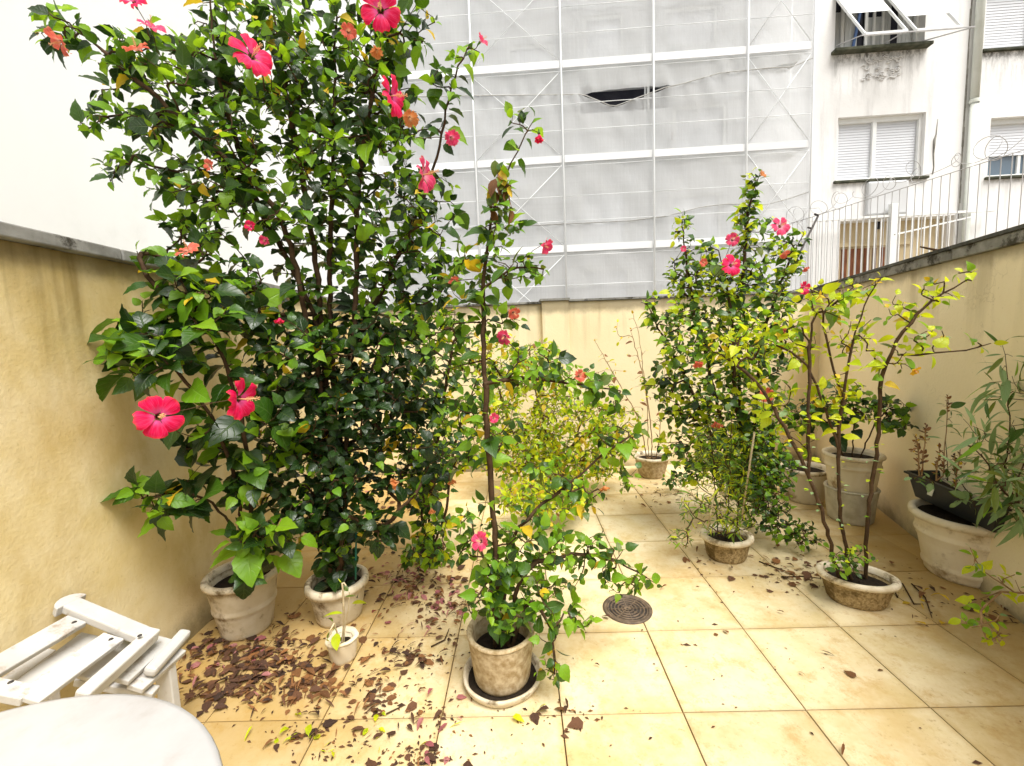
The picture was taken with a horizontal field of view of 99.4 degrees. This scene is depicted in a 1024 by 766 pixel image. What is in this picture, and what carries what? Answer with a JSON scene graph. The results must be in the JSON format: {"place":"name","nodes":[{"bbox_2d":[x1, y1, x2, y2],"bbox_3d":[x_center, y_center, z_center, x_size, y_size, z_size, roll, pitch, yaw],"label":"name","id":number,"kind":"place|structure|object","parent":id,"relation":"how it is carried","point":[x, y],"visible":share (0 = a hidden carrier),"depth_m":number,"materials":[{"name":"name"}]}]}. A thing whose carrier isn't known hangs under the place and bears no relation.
{"place":"outdoors","nodes":[
{"label":"outdoors","id":0,"kind":"place"},
{"bbox_2d":[153,459,1023,765],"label":"patio floor","id":1,"kind":"structure","parent":0,"point":[955,693],"depth_m":2.03,"materials":[{"name":"tile"}]},
{"bbox_2d":[0,593,190,706],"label":"folding chair","id":2,"kind":"object","parent":1,"relation":"on","point":[124,655],"visible":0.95,"depth_m":1.57,"materials":[{"name":"white paint"}]},
{"bbox_2d":[0,694,222,765],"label":"round table","id":3,"kind":"object","parent":1,"relation":"on","point":[113,730],"visible":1,"depth_m":0.96,"materials":[{"name":"white paint"}]},
{"bbox_2d":[186,661,199,669],"bbox_3d":[-1.575,1.401,2.149,0.056,0.008,0.052,-2,6,3],"label":"fallen petal","id":4,"kind":"object","parent":1,"relation":"on","point":[196,664],"visible":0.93,"depth_m":2.15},
{"bbox_2d":[201,701,211,710],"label":"fallen leaf","id":5,"kind":"object","parent":1,"relation":"on","point":[206,705],"visible":1,"depth_m":1.91,"materials":[{"name":"plant"}]},
{"bbox_2d":[204,666,214,675],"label":"fallen leaf","id":6,"kind":"object","parent":1,"relation":"on","point":[207,672],"visible":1,"depth_m":2.10,"materials":[{"name":"plant"}]},
{"bbox_2d":[205,679,218,686],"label":"fallen leaf","id":7,"kind":"object","parent":1,"relation":"on","point":[210,682],"visible":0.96,"depth_m":2.03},
{"bbox_2d":[210,637,222,643],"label":"fallen leaf","id":8,"kind":"object","parent":1,"relation":"on","point":[218,640],"visible":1,"depth_m":2.32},
{"bbox_2d":[212,690,225,702],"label":"fallen leaf","id":9,"kind":"object","parent":1,"relation":"on","point":[218,695],"visible":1,"depth_m":1.95,"materials":[{"name":"plant"}]},
{"bbox_2d":[213,703,227,708],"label":"fallen leaf","id":10,"kind":"object","parent":1,"relation":"on","point":[219,705],"visible":1,"depth_m":1.89,"materials":[{"name":"plant"}]},
{"bbox_2d":[224,682,238,689],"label":"fallen leaf","id":11,"kind":"object","parent":1,"relation":"on","point":[232,685],"visible":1,"depth_m":2.00,"materials":[{"name":"plant"}]},
{"bbox_2d":[230,656,241,663],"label":"fallen leaf","id":12,"kind":"object","parent":1,"relation":"on","point":[235,659],"visible":0.84,"depth_m":2.17,"materials":[{"name":"plant"}]},
{"bbox_2d":[200,560,277,641],"bbox_3d":[-1.492,1.210,2.425,0.383,0.338,0.383,-2,6,0],"label":"plant pot","id":13,"kind":"object","parent":1,"relation":"on","point":[237,618],"visible":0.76,"depth_m":2.32,"materials":[{"name":"ceramic"}]},
{"bbox_2d":[82,255,317,599],"bbox_3d":[-1.386,0.309,1.963,0.815,1.758,0.841,-2,6,0],"label":"hibiscus","id":14,"kind":"object","parent":13,"relation":"in","point":[128,343],"visible":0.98,"depth_m":1.94,"materials":[{"name":"green plant"}]},
{"bbox_2d":[236,644,247,649],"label":"fallen leaf","id":15,"kind":"object","parent":1,"relation":"on","point":[242,646],"visible":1,"depth_m":2.25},
{"bbox_2d":[245,689,255,697],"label":"fallen leaf","id":16,"kind":"object","parent":1,"relation":"on","point":[250,694],"visible":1,"depth_m":1.95,"materials":[{"name":"plant"}]},
{"bbox_2d":[245,663,258,669],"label":"fallen leaf","id":17,"kind":"object","parent":1,"relation":"on","point":[249,667],"visible":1,"depth_m":2.12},
{"bbox_2d":[248,651,258,659],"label":"fallen leaf","id":18,"kind":"object","parent":1,"relation":"on","point":[251,654],"visible":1,"depth_m":2.20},
{"bbox_2d":[258,659,267,665],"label":"fallen leaf","id":19,"kind":"object","parent":1,"relation":"on","point":[262,662],"visible":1,"depth_m":2.13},
{"bbox_2d":[259,694,271,702],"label":"fallen leaf","id":20,"kind":"object","parent":1,"relation":"on","point":[266,696],"visible":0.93,"depth_m":1.93,"materials":[{"name":"plant"}]},
{"bbox_2d":[276,670,285,676],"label":"fallen leaf","id":21,"kind":"object","parent":1,"relation":"on","point":[282,673],"visible":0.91,"depth_m":2.08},
{"bbox_2d":[287,688,300,695],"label":"fallen leaf","id":22,"kind":"object","parent":1,"relation":"on","point":[290,692],"visible":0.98,"depth_m":1.97,"materials":[{"name":"plant"}]},
{"bbox_2d":[290,732,300,738],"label":"fallen leaf","id":23,"kind":"object","parent":1,"relation":"on","point":[295,735],"visible":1,"depth_m":1.73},
{"bbox_2d":[291,668,301,676],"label":"fallen leaf","id":24,"kind":"object","parent":1,"relation":"on","point":[297,672],"visible":1,"depth_m":2.08,"materials":[{"name":"plant"}]},
{"bbox_2d":[292,691,301,699],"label":"fallen leaf","id":25,"kind":"object","parent":1,"relation":"on","point":[298,694],"visible":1,"depth_m":1.94,"materials":[{"name":"plant"}]},
{"bbox_2d":[297,681,306,688],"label":"fallen leaf","id":26,"kind":"object","parent":1,"relation":"on","point":[302,686],"visible":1,"depth_m":1.99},
{"bbox_2d":[305,724,311,737],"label":"fallen leaf","id":27,"kind":"object","parent":1,"relation":"on","point":[308,728],"visible":1,"depth_m":1.75,"materials":[{"name":"plant"}]},
{"bbox_2d":[306,667,314,674],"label":"fallen leaf","id":28,"kind":"object","parent":1,"relation":"on","point":[311,670],"visible":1,"depth_m":2.07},
{"bbox_2d":[310,636,320,644],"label":"fallen leaf","id":29,"kind":"object","parent":1,"relation":"on","point":[315,639],"visible":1,"depth_m":2.29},
{"bbox_2d":[309,685,322,691],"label":"fallen leaf","id":30,"kind":"object","parent":1,"relation":"on","point":[314,688],"visible":1,"depth_m":1.96,"materials":[{"name":"plant"}]},
{"bbox_2d":[319,650,328,656],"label":"fallen leaf","id":31,"kind":"object","parent":1,"relation":"on","point":[324,653],"visible":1,"depth_m":2.20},
{"bbox_2d":[320,690,329,697],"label":"fallen leaf","id":32,"kind":"object","parent":1,"relation":"on","point":[325,693],"visible":1,"depth_m":1.94,"materials":[{"name":"plant"}]},
{"bbox_2d":[320,719,337,727],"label":"fallen leaf","id":33,"kind":"object","parent":1,"relation":"on","point":[328,723],"visible":1,"depth_m":1.79,"materials":[{"name":"plant"}]},
{"bbox_2d":[325,670,335,677],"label":"fallen leaf","id":34,"kind":"object","parent":1,"relation":"on","point":[328,673],"visible":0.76,"depth_m":2.06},
{"bbox_2d":[328,677,336,687],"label":"fallen leaf","id":35,"kind":"object","parent":1,"relation":"on","point":[331,681],"visible":1,"depth_m":2.02,"materials":[{"name":"plant"}]},
{"bbox_2d":[304,564,368,628],"bbox_3d":[-1.001,1.234,2.504,0.347,0.238,0.347,-2,6,0],"label":"plant pot","id":36,"kind":"object","parent":1,"relation":"on","point":[328,600],"visible":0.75,"depth_m":2.39,"materials":[{"name":"ceramic"}]},
{"bbox_2d":[27,0,487,597],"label":"hibiscus","id":37,"kind":"object","parent":36,"relation":"in","point":[333,524],"visible":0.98,"depth_m":2.13,"materials":[{"name":"green plant"}]},
{"bbox_2d":[355,532,356,579],"bbox_3d":[-0.846,0.931,2.352,0.033,0.280,0.010,-2,6,0],"label":"plant stake","id":38,"kind":"object","parent":37,"relation":"attached to","point":[356,556],"visible":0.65,"depth_m":2.35,"materials":[{"name":"green plastic"}]},
{"bbox_2d":[325,626,358,665],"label":"plant pot","id":39,"kind":"object","parent":1,"relation":"on","point":[344,654],"visible":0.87,"depth_m":2.12,"materials":[{"name":"beige plastic"}]},
{"bbox_2d":[324,579,365,650],"bbox_3d":[-0.833,1.125,2.091,0.224,0.357,0.133,-1,6,7],"label":"sprig","id":40,"kind":"object","parent":39,"relation":"on","point":[335,640],"visible":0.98,"depth_m":2.10,"materials":[{"name":"plant"}]},
{"bbox_2d":[343,687,350,695],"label":"fallen leaf","id":41,"kind":"object","parent":1,"relation":"on","point":[347,690],"visible":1,"depth_m":1.95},
{"bbox_2d":[359,636,366,643],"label":"fallen leaf","id":42,"kind":"object","parent":1,"relation":"on","point":[362,639],"visible":1,"depth_m":2.30,"materials":[{"name":"plant"}]},
{"bbox_2d":[360,656,370,662],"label":"fallen leaf","id":43,"kind":"object","parent":1,"relation":"on","point":[364,659],"visible":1,"depth_m":2.14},
{"bbox_2d":[365,679,373,685],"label":"fallen leaf","id":44,"kind":"object","parent":1,"relation":"on","point":[367,683],"visible":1,"depth_m":1.99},
{"bbox_2d":[363,693,377,700],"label":"fallen leaf","id":45,"kind":"object","parent":1,"relation":"on","point":[372,695],"visible":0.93,"depth_m":1.92,"materials":[{"name":"plant"}]},
{"bbox_2d":[366,759,376,765],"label":"fallen leaf","id":46,"kind":"object","parent":1,"relation":"on","point":[370,762],"visible":1,"depth_m":1.61,"materials":[{"name":"plant"}]},
{"bbox_2d":[382,685,394,690],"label":"fallen leaf","id":47,"kind":"object","parent":1,"relation":"on","point":[388,688],"visible":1,"depth_m":1.96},
{"bbox_2d":[386,694,396,699],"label":"fallen leaf","id":48,"kind":"object","parent":1,"relation":"on","point":[391,697],"visible":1,"depth_m":1.91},
{"bbox_2d":[405,653,414,659],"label":"fallen leaf","id":49,"kind":"object","parent":1,"relation":"on","point":[412,656],"visible":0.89,"depth_m":2.15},
{"bbox_2d":[406,701,417,710],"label":"fallen leaf","id":50,"kind":"object","parent":1,"relation":"on","point":[412,706],"visible":1,"depth_m":1.86,"materials":[{"name":"plant"}]},
{"bbox_2d":[417,717,422,730],"bbox_3d":[-0.374,1.387,1.772,0.023,0.020,0.060,-4,12,20],"label":"fallen petal","id":51,"kind":"object","parent":1,"relation":"on","point":[420,720],"visible":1,"depth_m":1.77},
{"bbox_2d":[412,543,443,560],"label":"plant pot","id":52,"kind":"object","parent":1,"relation":"on","point":[422,551],"visible":0.09,"depth_m":3.15,"materials":[{"name":"ceramic"}]},
{"bbox_2d":[384,295,502,573],"bbox_3d":[-0.436,0.319,2.792,0.772,1.814,0.607,-2,6,0],"label":"shrub","id":53,"kind":"object","parent":52,"relation":"in","point":[427,540],"visible":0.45,"depth_m":2.75,"materials":[{"name":"green plant"}]},
{"bbox_2d":[423,659,433,665],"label":"fallen leaf","id":54,"kind":"object","parent":1,"relation":"on","point":[429,662],"visible":1,"depth_m":2.11,"materials":[{"name":"plant"}]},
{"bbox_2d":[424,741,434,746],"bbox_3d":[-0.317,1.397,1.677,0.057,0.010,0.024,0,6,17],"label":"fallen petal","id":55,"kind":"object","parent":1,"relation":"on","point":[429,743],"visible":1,"depth_m":1.68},
{"bbox_2d":[424,753,435,760],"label":"fallen leaf","id":56,"kind":"object","parent":1,"relation":"on","point":[431,756],"visible":1,"depth_m":1.62,"materials":[{"name":"plant"}]},
{"bbox_2d":[429,742,438,749],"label":"fallen leaf","id":57,"kind":"object","parent":1,"relation":"on","point":[436,745],"visible":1,"depth_m":1.67,"materials":[{"name":"plant"}]},
{"bbox_2d":[433,709,442,719],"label":"fallen leaf","id":58,"kind":"object","parent":1,"relation":"on","point":[438,712],"visible":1,"depth_m":1.81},
{"bbox_2d":[463,652,541,707],"bbox_3d":[-0.042,1.344,2.001,0.368,0.048,0.368,-2,6,0],"label":"plant saucer","id":59,"kind":"object","parent":1,"relation":"on","point":[480,696],"visible":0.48,"depth_m":1.91,"materials":[{"name":"ceramic"}]},
{"bbox_2d":[467,607,534,696],"bbox_3d":[-0.048,1.235,1.991,0.311,0.238,0.311,-2,6,0],"label":"plant pot","id":60,"kind":"object","parent":59,"relation":"on","point":[502,671],"visible":0.77,"depth_m":1.88,"materials":[{"name":"ceramic"}]},
{"bbox_2d":[423,101,662,688],"bbox_3d":[0.140,0.087,1.934,1.082,2.433,0.571,-2,6,0],"label":"hibiscus","id":61,"kind":"object","parent":60,"relation":"in","point":[501,578],"visible":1,"depth_m":1.87,"materials":[{"name":"green plant"}]},
{"bbox_2d":[512,713,523,721],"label":"fallen leaf","id":62,"kind":"object","parent":1,"relation":"on","point":[516,716],"visible":1,"depth_m":1.77,"materials":[{"name":"plant"}]},
{"bbox_2d":[530,711,539,724],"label":"fallen leaf","id":63,"kind":"object","parent":1,"relation":"on","point":[534,716],"visible":1,"depth_m":1.78,"materials":[{"name":"plant"}]},
{"bbox_2d":[472,333,644,524],"bbox_3d":[0.275,0.309,4.087,1.437,1.610,1.736,3,7,39],"label":"yellow bush","id":64,"kind":"object","parent":1,"relation":"on","point":[548,443],"visible":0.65,"depth_m":4.09,"materials":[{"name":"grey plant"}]},
{"bbox_2d":[567,717,584,728],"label":"fallen leaf","id":65,"kind":"object","parent":1,"relation":"on","point":[576,722],"visible":1,"depth_m":1.75,"materials":[{"name":"plant"}]},
{"bbox_2d":[178,478,1020,765],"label":"leaf litter","id":66,"kind":"object","parent":1,"relation":"on","point":[228,691],"visible":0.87,"depth_m":2.11,"materials":[{"name":"brown plant"}]},
{"bbox_2d":[603,594,652,624],"bbox_3d":[0.658,1.286,2.474,0.274,0.008,0.274,-2,6,0],"label":"floor drain","id":67,"kind":"object","parent":1,"relation":"on","point":[630,609],"visible":0.97,"depth_m":2.46,"materials":[{"name":"metal"}]},
{"bbox_2d":[633,451,670,478],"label":"plant pot","id":68,"kind":"object","parent":1,"relation":"on","point":[652,468],"visible":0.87,"depth_m":4.66,"materials":[{"name":"ceramic"}]},
{"bbox_2d":[594,310,666,458],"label":"dry twigs","id":69,"kind":"object","parent":68,"relation":"in","point":[639,372],"visible":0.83,"depth_m":4.60,"materials":[{"name":"brown plant"}]},
{"bbox_2d":[661,470,687,490],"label":"seedling","id":70,"kind":"object","parent":1,"relation":"on","point":[668,482],"visible":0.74,"depth_m":4.21,"materials":[{"name":"green plant"}]},
{"bbox_2d":[700,524,753,563],"bbox_3d":[1.487,1.122,3.006,0.345,0.173,0.317,-2,6,0],"label":"plant pot","id":71,"kind":"object","parent":1,"relation":"on","point":[725,550],"visible":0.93,"depth_m":2.92,"materials":[{"name":"stone"}]},
{"bbox_2d":[666,410,769,549],"bbox_3d":[1.306,0.639,2.846,0.676,0.910,0.348,-2,6,0],"label":"feathery plant","id":72,"kind":"object","parent":71,"relation":"on","point":[739,490],"visible":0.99,"depth_m":2.81,"materials":[{"name":"green plant"}]},
{"bbox_2d":[707,495,714,528],"bbox_3d":[1.288,0.837,2.813,0.050,0.250,0.012,1,7,31],"label":"plant stake","id":73,"kind":"object","parent":72,"relation":"in","point":[712,502],"visible":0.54,"depth_m":2.81,"materials":[{"name":"wood"}]},
{"bbox_2d":[741,432,755,516],"bbox_3d":[1.518,0.590,2.789,0.075,0.563,0.011,0,6,18],"label":"plant stake","id":74,"kind":"object","parent":72,"relation":"in","point":[749,465],"visible":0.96,"depth_m":2.78,"materials":[{"name":"wood"}]},
{"bbox_2d":[729,410,828,551],"bbox_3d":[1.863,0.674,3.144,0.554,0.970,0.590,-2,6,0],"label":"creeper","id":75,"kind":"object","parent":1,"relation":"on","point":[768,516],"visible":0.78,"depth_m":3.11,"materials":[{"name":"green plant"}]},
{"bbox_2d":[780,461,826,504],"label":"plant pot","id":76,"kind":"object","parent":1,"relation":"on","point":[800,494],"visible":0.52,"depth_m":3.83,"materials":[{"name":"beige plastic"}]},
{"bbox_2d":[823,480,880,526],"bbox_3d":[2.753,0.970,3.515,0.370,0.278,0.371,-2,6,0],"label":"plant pot","id":77,"kind":"object","parent":1,"relation":"on","point":[854,511],"visible":0.68,"depth_m":3.39,"materials":[{"name":"plastic"}]},
{"bbox_2d":[821,446,886,493],"bbox_3d":[2.739,0.709,3.491,0.412,0.313,0.412,-2,6,0],"label":"plant pot","id":78,"kind":"object","parent":77,"relation":"on","point":[855,472],"visible":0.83,"depth_m":3.38,"materials":[{"name":"beige plastic"}]},
{"bbox_2d":[781,380,919,457],"bbox_3d":[2.548,0.309,3.337,0.873,0.652,0.411,0,6,20],"label":"potted plant","id":79,"kind":"object","parent":78,"relation":"in","point":[888,425],"visible":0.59,"depth_m":3.28,"materials":[{"name":"green plant"}]},
{"bbox_2d":[815,560,901,610],"bbox_3d":[1.960,1.161,2.468,0.391,0.168,0.297,1,6,25],"label":"plant pot","id":80,"kind":"object","parent":1,"relation":"on","point":[877,589],"visible":0.91,"depth_m":2.40,"materials":[{"name":"stone"}]},
{"bbox_2d":[823,543,877,581],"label":"weeds","id":81,"kind":"object","parent":80,"relation":"on","point":[852,551],"visible":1,"depth_m":2.32,"materials":[{"name":"green plant"}]},
{"bbox_2d":[694,261,1008,580],"bbox_3d":[1.780,0.256,2.417,1.408,1.740,0.489,1,7,32],"label":"hibiscus","id":82,"kind":"object","parent":80,"relation":"in","point":[776,332],"visible":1,"depth_m":2.37,"materials":[{"name":"green plant"}]},
{"bbox_2d":[902,583,918,604],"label":"fallen twig","id":83,"kind":"object","parent":1,"relation":"on","point":[909,595],"visible":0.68,"depth_m":2.49,"materials":[{"name":"wood"}]},
{"bbox_2d":[911,583,931,616],"bbox_3d":[2.324,1.224,2.445,0.033,0.008,0.354,1,7,29],"label":"fallen twig","id":84,"kind":"object","parent":1,"relation":"on","point":[924,597],"visible":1,"depth_m":2.45,"materials":[{"name":"wood"}]},
{"bbox_2d":[907,498,995,587],"bbox_3d":[2.787,0.990,2.673,0.532,0.403,0.532,-2,6,0],"label":"plant pot","id":85,"kind":"object","parent":1,"relation":"on","point":[944,537],"visible":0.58,"depth_m":2.59,"materials":[{"name":"beige plastic"}]},
{"bbox_2d":[904,470,1011,532],"bbox_3d":[2.756,0.705,2.613,0.282,0.160,0.632,-2,7,5],"label":"planter trough","id":86,"kind":"object","parent":85,"relation":"on","point":[939,495],"visible":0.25,"depth_m":2.64,"materials":[{"name":"black plastic"}]},
{"bbox_2d":[908,394,967,487],"bbox_3d":[2.411,0.325,2.457,0.273,0.527,0.100,-1,6,16],"label":"dead succulent","id":87,"kind":"object","parent":86,"relation":"in","point":[923,461],"visible":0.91,"depth_m":2.47,"materials":[{"name":"brown plant"}]},
{"bbox_2d":[904,399,983,514],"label":"trough weeds","id":88,"kind":"object","parent":86,"relation":"in","point":[964,496],"visible":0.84,"depth_m":2.42,"materials":[{"name":"green plant"}]},
{"bbox_2d":[938,331,1023,546],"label":"willow plant","id":89,"kind":"object","parent":86,"relation":"in","point":[992,487],"visible":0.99,"depth_m":2.17,"materials":[{"name":"green plant"}]},
{"bbox_2d":[441,0,1023,289],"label":"apartment building","id":90,"kind":"structure","parent":0,"point":[930,86],"depth_m":9.58,"materials":[{"name":"paint"}]},
{"bbox_2d":[833,114,929,183],"bbox_3d":[8.208,-5.220,9.705,2.009,1.412,0.260,-2,6,3],"label":"window","id":91,"kind":"structure","parent":90,"relation":"in","point":[873,148],"depth_m":9.76,"materials":[{"name":"white paint"}]},
{"bbox_2d":[831,0,975,54],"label":"window","id":92,"kind":"structure","parent":90,"relation":"in","point":[861,26],"depth_m":9.33,"materials":[{"name":"white paint"}]},
{"bbox_2d":[983,0,1023,52],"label":"window","id":93,"kind":"structure","parent":90,"relation":"in","point":[1004,25],"depth_m":9.38,"materials":[{"name":"white paint"}]},
{"bbox_2d":[984,118,1023,179],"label":"window","id":94,"kind":"structure","parent":90,"relation":"in","point":[1012,129],"depth_m":9.62,"materials":[{"name":"white paint"}]},
{"bbox_2d":[920,246,937,250],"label":"broken twig","id":95,"kind":"object","parent":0,"point":[932,249],"visible":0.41,"depth_m":3.03,"materials":[{"name":"brown plant"}]},
{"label":"ground","id":96,"kind":"structure","parent":0,"visible":0},
{"bbox_2d":[0,221,364,711],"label":"garden wall","id":97,"kind":"structure","parent":96,"relation":"on","point":[74,448],"depth_m":1.80,"materials":[{"name":"paint"}]},
{"bbox_2d":[0,0,395,306],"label":"neighbour building","id":98,"kind":"structure","parent":96,"relation":"on","point":[49,151],"depth_m":2.83,"materials":[{"name":"paint"}]},
{"bbox_2d":[356,290,820,475],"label":"garden wall","id":99,"kind":"structure","parent":96,"relation":"on","point":[575,328],"depth_m":5.04,"materials":[{"name":"paint"}]},
{"bbox_2d":[784,213,818,282],"bbox_3d":[3.219,-1.169,5.141,0.792,1.609,0.024,-2,6,0],"label":"metal rod","id":100,"kind":"object","parent":99,"relation":"attached to","point":[811,229],"visible":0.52,"depth_m":5.07,"materials":[{"name":"metal"}]},
{"bbox_2d":[378,0,816,301],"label":"scaffold","id":101,"kind":"object","parent":96,"relation":"on","point":[713,52],"visible":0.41,"depth_m":8.78,"materials":[{"name":"metal"}]},
{"bbox_2d":[369,0,813,306],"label":"scaffold net","id":102,"kind":"object","parent":101,"relation":"attached to","point":[618,267],"visible":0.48,"depth_m":8.84,"materials":[{"name":"fabric"}]},
{"bbox_2d":[582,86,664,106],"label":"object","id":103,"kind":"structure","parent":102,"relation":"in","point":[622,95],"depth_m":10.10,"materials":[{"name":"black fabric"}]},
{"bbox_2d":[813,224,1023,623],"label":"garden wall","id":104,"kind":"structure","parent":96,"relation":"on","point":[991,301],"depth_m":2.80,"materials":[{"name":"paint"}]},
{"bbox_2d":[786,149,1023,290],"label":"bar fence","id":105,"kind":"object","parent":104,"relation":"on","point":[979,164],"visible":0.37,"depth_m":4.58,"materials":[{"name":"grey metal"}]},
{"bbox_2d":[786,135,1022,222],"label":"razor wire","id":106,"kind":"object","parent":105,"relation":"attached to","point":[914,175],"visible":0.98,"depth_m":4.46,"materials":[{"name":"metal"}]},
{"bbox_2d":[948,545,1023,645],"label":"straggling branch","id":107,"kind":"object","parent":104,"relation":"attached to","point":[970,604],"visible":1,"depth_m":2.08,"materials":[{"name":"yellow plant"}]},
{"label":"plant pot","id":108,"kind":"object","parent":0,"visible":0},
{"bbox_2d":[639,167,811,500],"bbox_3d":[1.723,-0.263,3.322,1.501,2.590,0.827,-5,7,-28],"label":"hibiscus","id":109,"kind":"object","parent":108,"relation":"in","point":[733,304],"visible":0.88,"depth_m":3.16,"materials":[{"name":"green plant"}]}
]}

